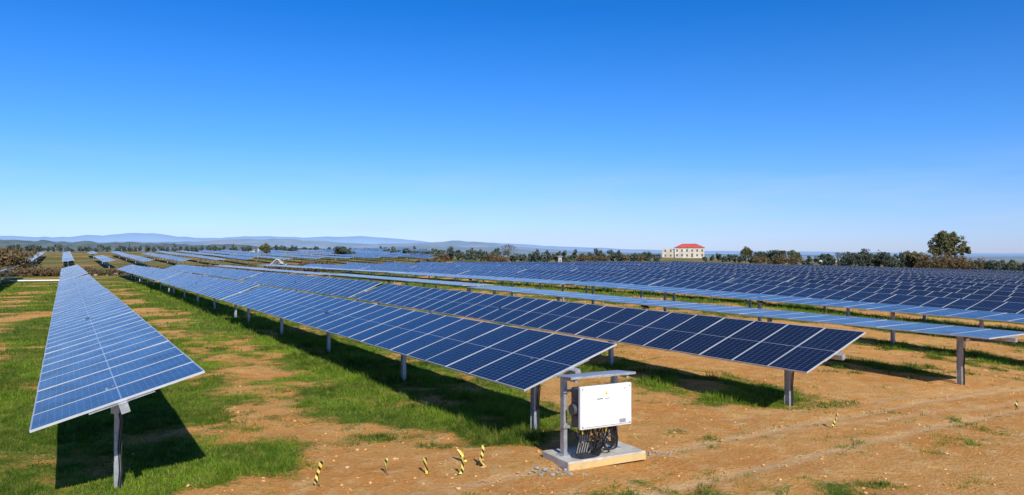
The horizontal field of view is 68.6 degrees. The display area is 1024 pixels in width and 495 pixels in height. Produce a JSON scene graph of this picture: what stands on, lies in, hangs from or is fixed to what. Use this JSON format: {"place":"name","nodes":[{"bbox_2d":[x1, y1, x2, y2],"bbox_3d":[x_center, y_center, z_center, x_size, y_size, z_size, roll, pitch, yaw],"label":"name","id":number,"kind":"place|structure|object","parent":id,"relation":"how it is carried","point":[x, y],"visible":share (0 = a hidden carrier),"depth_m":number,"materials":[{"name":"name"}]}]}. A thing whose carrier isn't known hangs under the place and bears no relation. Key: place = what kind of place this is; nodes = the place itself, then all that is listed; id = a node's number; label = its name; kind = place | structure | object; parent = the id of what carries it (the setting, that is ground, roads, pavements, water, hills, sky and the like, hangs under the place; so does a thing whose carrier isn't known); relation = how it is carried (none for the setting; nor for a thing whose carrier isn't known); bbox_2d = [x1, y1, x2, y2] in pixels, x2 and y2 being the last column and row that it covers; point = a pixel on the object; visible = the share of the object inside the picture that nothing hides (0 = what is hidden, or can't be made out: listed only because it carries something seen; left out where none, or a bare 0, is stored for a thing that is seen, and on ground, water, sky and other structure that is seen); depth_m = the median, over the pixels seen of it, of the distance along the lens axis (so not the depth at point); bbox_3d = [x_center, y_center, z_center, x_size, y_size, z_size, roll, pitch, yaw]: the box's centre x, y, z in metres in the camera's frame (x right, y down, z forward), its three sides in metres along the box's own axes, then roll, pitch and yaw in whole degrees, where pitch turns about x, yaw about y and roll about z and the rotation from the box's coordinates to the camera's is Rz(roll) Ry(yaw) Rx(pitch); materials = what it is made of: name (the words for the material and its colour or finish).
{"place":"outdoors","nodes":[
{"label":"outdoors","id":0,"kind":"place"},
{"bbox_2d":[0,240,321,251],"bbox_3d":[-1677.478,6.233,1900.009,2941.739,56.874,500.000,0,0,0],"label":"wooded hills","id":1,"kind":"structure","parent":0,"point":[63,244],"depth_m":1800.00,"materials":[{"name":"plant"}]},
{"bbox_2d":[0,252,1023,494],"bbox_3d":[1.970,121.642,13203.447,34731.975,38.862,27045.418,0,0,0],"label":"ground","id":2,"kind":"structure","parent":0,"point":[907,395],"depth_m":16.58,"materials":[{"name":"brown soil"}]},
{"bbox_2d":[0,265,19,282],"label":"solar panel row","id":3,"kind":"object","parent":2,"relation":"on","point":[4,270],"visible":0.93,"depth_m":100.48,"materials":[{"name":"glass"}]},
{"bbox_2d":[9,280,58,281],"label":"white pipe","id":4,"kind":"object","parent":2,"relation":"on","point":[31,280],"visible":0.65,"depth_m":100.70,"materials":[{"name":"plastic"}]},
{"bbox_2d":[62,257,73,266],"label":"solar panel row","id":5,"kind":"object","parent":2,"relation":"on","point":[68,259],"visible":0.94,"depth_m":174.61,"materials":[{"name":"glass"}]},
{"bbox_2d":[97,257,113,266],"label":"solar panel row","id":6,"kind":"object","parent":2,"relation":"on","point":[106,259],"visible":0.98,"depth_m":173.13,"materials":[{"name":"glass"}]},
{"bbox_2d":[29,264,204,487],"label":"solar panel row","id":7,"kind":"object","parent":2,"relation":"on","point":[105,348],"visible":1,"depth_m":14.78,"materials":[{"name":"glass"}]},
{"bbox_2d":[118,253,129,259],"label":"solar panel row","id":8,"kind":"object","parent":2,"relation":"on","point":[123,254],"visible":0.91,"depth_m":234.27,"materials":[{"name":"glass"}]},
{"bbox_2d":[124,255,140,262],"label":"solar panel row","id":9,"kind":"object","parent":2,"relation":"on","point":[130,256],"visible":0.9,"depth_m":209.21,"materials":[{"name":"glass"}]},
{"bbox_2d":[132,257,153,264],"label":"solar panel row","id":10,"kind":"object","parent":2,"relation":"on","point":[142,259],"visible":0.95,"depth_m":178.62,"materials":[{"name":"glass"}]},
{"bbox_2d":[142,253,156,259],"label":"solar panel row","id":11,"kind":"object","parent":2,"relation":"on","point":[149,254],"visible":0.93,"depth_m":242.69,"materials":[{"name":"glass"}]},
{"bbox_2d":[153,254,170,262],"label":"solar panel row","id":12,"kind":"object","parent":2,"relation":"on","point":[161,256],"visible":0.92,"depth_m":211.22,"materials":[{"name":"glass"}]},
{"bbox_2d":[165,256,188,264],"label":"solar panel row","id":13,"kind":"object","parent":2,"relation":"on","point":[176,259],"visible":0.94,"depth_m":183.27,"materials":[{"name":"glass"}]},
{"bbox_2d":[181,254,201,260],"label":"solar panel row","id":14,"kind":"object","parent":2,"relation":"on","point":[191,255],"visible":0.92,"depth_m":217.34,"materials":[{"name":"glass"}]},
{"bbox_2d":[187,252,207,258],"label":"solar panel row","id":15,"kind":"object","parent":2,"relation":"on","point":[197,253],"visible":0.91,"depth_m":255.65,"materials":[{"name":"glass"}]},
{"bbox_2d":[198,250,217,255],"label":"solar panel row","id":16,"kind":"object","parent":2,"relation":"on","point":[209,251],"visible":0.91,"depth_m":283.96,"materials":[{"name":"glass"}]},
{"bbox_2d":[198,256,222,264],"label":"solar panel row","id":17,"kind":"object","parent":2,"relation":"on","point":[212,258],"visible":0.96,"depth_m":186.25,"materials":[{"name":"glass"}]},
{"bbox_2d":[203,254,226,260],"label":"solar panel row","id":18,"kind":"object","parent":2,"relation":"on","point":[216,255],"visible":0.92,"depth_m":222.95,"materials":[{"name":"glass"}]},
{"bbox_2d":[212,251,234,257],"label":"solar panel row","id":19,"kind":"object","parent":2,"relation":"on","point":[224,253],"visible":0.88,"depth_m":253.62,"materials":[{"name":"glass"}]},
{"bbox_2d":[222,255,254,259],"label":"solar panel row","id":20,"kind":"object","parent":2,"relation":"on","point":[237,257],"visible":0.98,"depth_m":195.31,"materials":[{"name":"glass"}]},
{"bbox_2d":[231,253,258,260],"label":"solar panel row","id":21,"kind":"object","parent":2,"relation":"on","point":[243,254],"visible":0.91,"depth_m":223.66,"materials":[{"name":"glass"}]},
{"bbox_2d":[237,251,259,257],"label":"solar panel row","id":22,"kind":"object","parent":2,"relation":"on","point":[246,252],"visible":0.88,"depth_m":255.88,"materials":[{"name":"glass"}]},
{"bbox_2d":[258,243,270,255],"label":"oak tree","id":23,"kind":"object","parent":2,"relation":"on","point":[265,248],"visible":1,"depth_m":259.19,"materials":[{"name":"green plant"}]},
{"bbox_2d":[257,253,286,260],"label":"solar panel row","id":24,"kind":"object","parent":2,"relation":"on","point":[277,255],"visible":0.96,"depth_m":226.55,"materials":[{"name":"glass"}]},
{"bbox_2d":[260,251,283,255],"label":"solar panel row","id":25,"kind":"object","parent":2,"relation":"on","point":[273,252],"visible":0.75,"depth_m":256.81,"materials":[{"name":"glass"}]},
{"bbox_2d":[254,256,292,263],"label":"solar panel row","id":26,"kind":"object","parent":2,"relation":"on","point":[274,258],"visible":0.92,"depth_m":193.63,"materials":[{"name":"glass"}]},
{"bbox_2d":[278,251,308,253],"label":"solar panel row","id":27,"kind":"object","parent":2,"relation":"on","point":[293,252],"visible":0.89,"depth_m":264.35,"materials":[{"name":"glass"}]},
{"bbox_2d":[283,253,314,258],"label":"solar panel row","id":28,"kind":"object","parent":2,"relation":"on","point":[299,254],"visible":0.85,"depth_m":230.68,"materials":[{"name":"glass"}]},
{"bbox_2d":[286,255,323,261],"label":"solar panel row","id":29,"kind":"object","parent":2,"relation":"on","point":[309,257],"visible":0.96,"depth_m":197.28,"materials":[{"name":"glass"}]},
{"bbox_2d":[314,460,323,486],"bbox_3d":[-3.116,3.678,12.124,0.158,0.474,0.104,0,0,-18],"label":"hazard tape marker","id":30,"kind":"object","parent":2,"relation":"on","point":[318,471],"visible":0.88,"depth_m":12.14,"materials":[{"name":"plastic"}]},
{"bbox_2d":[304,253,339,259],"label":"solar panel row","id":31,"kind":"object","parent":2,"relation":"on","point":[322,254],"visible":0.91,"depth_m":236.96,"materials":[{"name":"glass"}]},
{"bbox_2d":[312,255,353,262],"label":"solar panel row","id":32,"kind":"object","parent":2,"relation":"on","point":[338,257],"visible":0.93,"depth_m":200.81,"materials":[{"name":"glass"}]},
{"bbox_2d":[334,246,349,258],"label":"oak tree","id":33,"kind":"object","parent":2,"relation":"on","point":[341,250],"visible":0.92,"depth_m":234.38,"materials":[{"name":"green plant"}]},
{"bbox_2d":[336,254,381,261],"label":"solar panel row","id":34,"kind":"object","parent":2,"relation":"on","point":[360,256],"visible":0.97,"depth_m":206.45,"materials":[{"name":"glass"}]},
{"bbox_2d":[350,249,379,250],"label":"solar panel row","id":35,"kind":"object","parent":2,"relation":"on","point":[366,249],"visible":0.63,"depth_m":312.23,"materials":[{"name":"glass"}]},
{"bbox_2d":[118,265,616,430],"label":"solar panel row","id":36,"kind":"object","parent":2,"relation":"on","point":[522,359],"visible":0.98,"depth_m":20.73,"materials":[{"name":"glass"}]},
{"bbox_2d":[355,252,387,258],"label":"solar panel row","id":37,"kind":"object","parent":2,"relation":"on","point":[371,253],"visible":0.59,"depth_m":242.38,"materials":[{"name":"glass"}]},
{"bbox_2d":[360,250,389,252],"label":"solar panel row","id":38,"kind":"object","parent":2,"relation":"on","point":[374,251],"visible":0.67,"depth_m":281.42,"materials":[{"name":"glass"}]},
{"bbox_2d":[355,253,400,256],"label":"solar panel row","id":39,"kind":"object","parent":2,"relation":"on","point":[379,255],"visible":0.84,"depth_m":215.09,"materials":[{"name":"glass"}]},
{"bbox_2d":[384,457,388,474],"bbox_3d":[-2.120,3.758,12.795,0.047,0.331,0.223,0,-1,-33],"label":"hazard tape marker","id":40,"kind":"object","parent":2,"relation":"on","point":[385,461],"visible":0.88,"depth_m":12.85,"materials":[{"name":"plastic"}]},
{"bbox_2d":[371,252,408,257],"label":"solar panel row","id":41,"kind":"object","parent":2,"relation":"on","point":[391,253],"visible":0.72,"depth_m":246.82,"materials":[{"name":"glass"}]},
{"bbox_2d":[386,254,433,260],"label":"solar panel row","id":42,"kind":"object","parent":2,"relation":"on","point":[414,256],"visible":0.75,"depth_m":212.92,"materials":[{"name":"glass"}]},
{"bbox_2d":[391,252,433,255],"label":"solar panel row","id":43,"kind":"object","parent":2,"relation":"on","point":[416,254],"visible":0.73,"depth_m":247.57,"materials":[{"name":"glass"}]},
{"bbox_2d":[423,456,428,473],"bbox_3d":[-1.467,3.763,12.874,0.062,0.351,0.146,0,-1,-38],"label":"hazard tape marker","id":44,"kind":"object","parent":2,"relation":"on","point":[425,464],"visible":0.88,"depth_m":12.88,"materials":[{"name":"plastic"}]},
{"bbox_2d":[456,456,464,474],"bbox_3d":[-0.897,3.761,12.838,0.195,0.372,0.069,0,0,-4],"label":"hazard tape marker","id":45,"kind":"object","parent":2,"relation":"on","point":[462,465],"visible":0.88,"depth_m":12.84,"materials":[{"name":"plastic"}]},
{"bbox_2d":[457,448,467,461],"bbox_3d":[-0.903,3.816,13.684,0.221,0.298,0.090,0,0,1],"label":"hazard tape marker","id":46,"kind":"object","parent":2,"relation":"on","point":[461,454],"visible":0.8,"depth_m":13.70,"materials":[{"name":"plastic"}]},
{"bbox_2d":[478,444,484,465],"bbox_3d":[-0.544,3.740,13.397,0.137,0.435,0.112,0,0,-20],"label":"hazard tape marker","id":47,"kind":"object","parent":2,"relation":"on","point":[481,456],"visible":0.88,"depth_m":13.43,"materials":[{"name":"plastic"}]},
{"bbox_2d":[0,246,985,276],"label":"dry scrub","id":48,"kind":"object","parent":2,"relation":"on","point":[9,259],"visible":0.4,"depth_m":155.74,"materials":[{"name":"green plant"}]},
{"bbox_2d":[502,244,516,261],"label":"bare tree","id":49,"kind":"object","parent":2,"relation":"on","point":[508,249],"visible":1,"depth_m":209.98,"materials":[{"name":"brown plant"}]},
{"bbox_2d":[0,243,1023,270],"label":"distant treeline","id":50,"kind":"object","parent":2,"relation":"on","point":[536,256],"visible":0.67,"depth_m":293.87,"materials":[{"name":"plant"}]},
{"bbox_2d":[3,330,1023,494],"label":"earth clods","id":51,"kind":"object","parent":2,"relation":"on","point":[538,451],"visible":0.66,"depth_m":14.05,"materials":[{"name":"soil"}]},
{"bbox_2d":[165,264,865,405],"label":"solar panel row","id":52,"kind":"object","parent":2,"relation":"on","point":[789,349],"visible":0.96,"depth_m":24.85,"materials":[{"name":"glass"}]},
{"bbox_2d":[543,370,645,470],"bbox_3d":[1.518,3.093,13.858,1.680,1.633,0.916,0,-1,-28],"label":"inverter station","id":53,"kind":"object","parent":2,"relation":"on","point":[604,407],"visible":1,"depth_m":13.49,"materials":[{"name":"metal"}]},
{"bbox_2d":[529,445,684,476],"bbox_3d":[1.753,3.897,13.592,3.217,0.125,0.944,0,-1,-36],"label":"concrete rubble","id":54,"kind":"object","parent":2,"relation":"on","point":[552,474],"visible":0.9,"depth_m":12.98,"materials":[{"name":"concrete"}]},
{"bbox_2d":[215,265,1023,384],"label":"solar panel row","id":55,"kind":"object","parent":2,"relation":"on","point":[963,334],"visible":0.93,"depth_m":29.08,"materials":[{"name":"glass"}]},
{"bbox_2d":[261,264,1023,344],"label":"solar panel row","id":56,"kind":"object","parent":2,"relation":"on","point":[760,299],"visible":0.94,"depth_m":39.34,"materials":[{"name":"glass"}]},
{"bbox_2d":[303,264,1023,339],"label":"solar panel row","id":57,"kind":"object","parent":2,"relation":"on","point":[970,304],"visible":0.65,"depth_m":49.38,"materials":[{"name":"glass"}]},
{"bbox_2d":[343,263,1023,321],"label":"solar panel row","id":58,"kind":"object","parent":2,"relation":"on","point":[887,290],"visible":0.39,"depth_m":59.57,"materials":[{"name":"glass"}]},
{"bbox_2d":[662,243,704,257],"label":"farmhouse","id":59,"kind":"object","parent":2,"relation":"on","point":[683,250],"visible":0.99,"depth_m":444.70,"materials":[{"name":"paint"}]},
{"bbox_2d":[665,249,702,256],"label":"windows","id":60,"kind":"structure","parent":59,"relation":"in","point":[676,249],"depth_m":444.14,"materials":[{"name":"glass"}]},
{"bbox_2d":[357,246,1023,258],"bbox_3d":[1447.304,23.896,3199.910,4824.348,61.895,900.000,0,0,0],"label":"valley woods","id":61,"kind":"object","parent":2,"relation":"on","point":[488,250],"visible":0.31,"depth_m":3021.34,"materials":[{"name":"plant"}]},
{"bbox_2d":[382,262,1023,296],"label":"solar panel row","id":62,"kind":"object","parent":2,"relation":"on","point":[890,286],"visible":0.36,"depth_m":68.17,"materials":[{"name":"glass"}]},
{"bbox_2d":[419,262,1023,291],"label":"solar panel row","id":63,"kind":"object","parent":2,"relation":"on","point":[912,283],"visible":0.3,"depth_m":73.50,"materials":[{"name":"glass"}]},
{"bbox_2d":[452,261,1023,288],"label":"solar panel row","id":64,"kind":"object","parent":2,"relation":"on","point":[929,281],"visible":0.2,"depth_m":84.31,"materials":[{"name":"glass"}]},
{"bbox_2d":[740,246,752,262],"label":"oak tree","id":65,"kind":"object","parent":2,"relation":"on","point":[748,251],"visible":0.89,"depth_m":329.21,"materials":[{"name":"green plant"}]},
{"bbox_2d":[493,262,1023,285],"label":"solar panel row","id":66,"kind":"object","parent":2,"relation":"on","point":[806,273],"visible":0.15,"depth_m":98.26,"materials":[{"name":"glass"}]},
{"bbox_2d":[752,251,768,263],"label":"oak tree","id":67,"kind":"object","parent":2,"relation":"on","point":[762,254],"visible":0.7,"depth_m":304.11,"materials":[{"name":"green plant"}]},
{"bbox_2d":[766,250,786,258],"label":"oak tree","id":68,"kind":"object","parent":2,"relation":"on","point":[775,253],"visible":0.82,"depth_m":299.42,"materials":[{"name":"green plant"}]},
{"bbox_2d":[532,262,1023,284],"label":"solar panel row","id":69,"kind":"object","parent":2,"relation":"on","point":[741,268],"visible":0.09,"depth_m":85.13,"materials":[{"name":"glass"}]},
{"bbox_2d":[786,250,801,258],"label":"oak tree","id":70,"kind":"object","parent":2,"relation":"on","point":[797,255],"visible":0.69,"depth_m":319.51,"materials":[{"name":"green plant"}]},
{"bbox_2d":[571,262,1023,282],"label":"solar panel row","id":71,"kind":"object","parent":2,"relation":"on","point":[973,279],"visible":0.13,"depth_m":101.53,"materials":[{"name":"glass"}]},
{"bbox_2d":[574,261,1023,282],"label":"solar panel row","id":72,"kind":"object","parent":2,"relation":"on","point":[1019,281],"visible":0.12,"depth_m":129.48,"materials":[{"name":"glass"}]},
{"bbox_2d":[599,261,1023,279],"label":"solar panel row","id":73,"kind":"object","parent":2,"relation":"on","point":[810,269],"visible":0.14,"depth_m":127.31,"materials":[{"name":"glass"}]},
{"bbox_2d":[817,253,833,260],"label":"oak tree","id":74,"kind":"object","parent":2,"relation":"on","point":[828,257],"visible":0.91,"depth_m":328.86,"materials":[{"name":"green plant"}]},
{"bbox_2d":[628,261,1023,278],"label":"solar panel row","id":75,"kind":"object","parent":2,"relation":"on","point":[901,273],"visible":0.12,"depth_m":118.47,"materials":[{"name":"glass"}]},
{"bbox_2d":[649,261,1010,277],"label":"solar panel row","id":76,"kind":"object","parent":2,"relation":"on","point":[810,268],"visible":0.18,"depth_m":144.62,"materials":[{"name":"glass"}]},
{"bbox_2d":[831,412,838,426],"bbox_3d":[7.139,3.846,16.637,0.260,0.375,0.075,0,-1,-30],"label":"hazard tape marker","id":77,"kind":"object","parent":2,"relation":"on","point":[833,424],"visible":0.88,"depth_m":16.64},
{"bbox_2d":[834,252,842,262],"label":"bare tree","id":78,"kind":"object","parent":2,"relation":"on","point":[837,254],"visible":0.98,"depth_m":269.17,"materials":[{"name":"grey plant"}]},
{"bbox_2d":[672,261,1018,277],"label":"solar panel row","id":79,"kind":"object","parent":2,"relation":"on","point":[793,266],"visible":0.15,"depth_m":164.73,"materials":[{"name":"glass"}]},
{"bbox_2d":[840,251,855,261],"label":"oak tree","id":80,"kind":"object","parent":2,"relation":"on","point":[846,254],"visible":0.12,"depth_m":280.21,"materials":[{"name":"green plant"}]},
{"bbox_2d":[851,248,872,263],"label":"oak tree","id":81,"kind":"object","parent":2,"relation":"on","point":[859,256],"visible":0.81,"depth_m":261.29,"materials":[{"name":"green plant"}]},
{"bbox_2d":[709,262,1023,277],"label":"solar panel row","id":82,"kind":"object","parent":2,"relation":"on","point":[903,271],"visible":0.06,"depth_m":138.58,"materials":[{"name":"glass"}]},
{"bbox_2d":[717,262,1017,276],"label":"solar panel row","id":83,"kind":"object","parent":2,"relation":"on","point":[874,269],"visible":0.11,"depth_m":155.99,"materials":[{"name":"glass"}]},
{"bbox_2d":[871,254,880,266],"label":"oak tree","id":84,"kind":"object","parent":2,"relation":"on","point":[874,261],"visible":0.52,"depth_m":264.97,"materials":[{"name":"green plant"}]},
{"bbox_2d":[741,263,1023,276],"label":"solar panel row","id":85,"kind":"object","parent":2,"relation":"on","point":[899,270],"visible":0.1,"depth_m":161.16,"materials":[{"name":"glass"}]},
{"bbox_2d":[874,251,895,266],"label":"oak tree","id":86,"kind":"object","parent":2,"relation":"on","point":[885,258],"visible":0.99,"depth_m":259.48,"materials":[{"name":"green plant"}]},
{"bbox_2d":[770,264,1016,275],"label":"solar panel row","id":87,"kind":"object","parent":2,"relation":"on","point":[882,269],"visible":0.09,"depth_m":178.02,"materials":[{"name":"glass"}]},
{"bbox_2d":[780,264,1023,275],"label":"solar panel row","id":88,"kind":"object","parent":2,"relation":"on","point":[931,271],"visible":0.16,"depth_m":170.16,"materials":[{"name":"glass"}]},
{"bbox_2d":[794,264,1011,274],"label":"solar panel row","id":89,"kind":"object","parent":2,"relation":"on","point":[872,268],"visible":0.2,"depth_m":195.43,"materials":[{"name":"glass"}]},
{"bbox_2d":[898,250,921,267],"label":"oak tree","id":90,"kind":"object","parent":2,"relation":"on","point":[909,259],"visible":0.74,"depth_m":261.53,"materials":[{"name":"green plant"}]},
{"bbox_2d":[911,251,929,265],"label":"oak tree","id":91,"kind":"object","parent":2,"relation":"on","point":[916,257],"visible":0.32,"depth_m":257.83,"materials":[{"name":"green plant"}]},
{"bbox_2d":[821,265,1019,274],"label":"solar panel row","id":92,"kind":"object","parent":2,"relation":"on","point":[921,270],"visible":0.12,"depth_m":183.84,"materials":[{"name":"glass"}]},
{"bbox_2d":[828,265,1023,274],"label":"solar panel row","id":93,"kind":"object","parent":2,"relation":"on","point":[907,269],"visible":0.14,"depth_m":202.48,"materials":[{"name":"glass"}]},
{"bbox_2d":[845,265,1013,273],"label":"solar panel row","id":94,"kind":"object","parent":2,"relation":"on","point":[939,270],"visible":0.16,"depth_m":199.91,"materials":[{"name":"glass"}]},
{"bbox_2d":[927,230,970,256],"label":"tree","id":95,"kind":"object","parent":2,"relation":"on","point":[948,241],"visible":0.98,"depth_m":260.95,"materials":[{"name":"green plant"}]},
{"bbox_2d":[887,267,1018,273],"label":"solar panel row","id":96,"kind":"object","parent":2,"relation":"on","point":[946,270],"visible":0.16,"depth_m":213.12,"materials":[{"name":"glass"}]},
{"bbox_2d":[919,268,1015,272],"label":"solar panel row","id":97,"kind":"object","parent":2,"relation":"on","point":[969,270],"visible":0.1,"depth_m":223.09,"materials":[{"name":"glass"}]},
{"bbox_2d":[928,268,1023,272],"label":"solar panel row","id":98,"kind":"object","parent":2,"relation":"on","point":[979,270],"visible":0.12,"depth_m":227.86,"materials":[{"name":"glass"}]},
{"bbox_2d":[977,259,1003,268],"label":"oak tree","id":99,"kind":"object","parent":2,"relation":"on","point":[988,264],"visible":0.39,"depth_m":260.59,"materials":[{"name":"green plant"}]},
{"bbox_2d":[1000,261,1018,269],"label":"oak tree","id":100,"kind":"object","parent":2,"relation":"on","point":[1016,263],"visible":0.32,"depth_m":265.46,"materials":[{"name":"green plant"}]},
{"bbox_2d":[0,279,1023,494],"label":"grass","id":101,"kind":"structure","parent":0,"point":[328,361],"depth_m":19.91,"materials":[{"name":"plant"}]},
{"bbox_2d":[0,233,1023,254],"bbox_3d":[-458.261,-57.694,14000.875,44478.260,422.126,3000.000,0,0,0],"label":"distant mountains","id":102,"kind":"structure","parent":0,"point":[141,237],"depth_m":13372.12,"materials":[{"name":"blue"}]},
{"bbox_2d":[0,239,1023,256],"bbox_3d":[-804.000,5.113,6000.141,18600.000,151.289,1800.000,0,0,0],"label":"hills","id":103,"kind":"structure","parent":0,"point":[294,242],"depth_m":5610.23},
{"bbox_2d":[0,0,1023,252],"label":"sky","id":104,"kind":"structure","parent":0,"point":[890,126],"materials":[{"name":"blue"}]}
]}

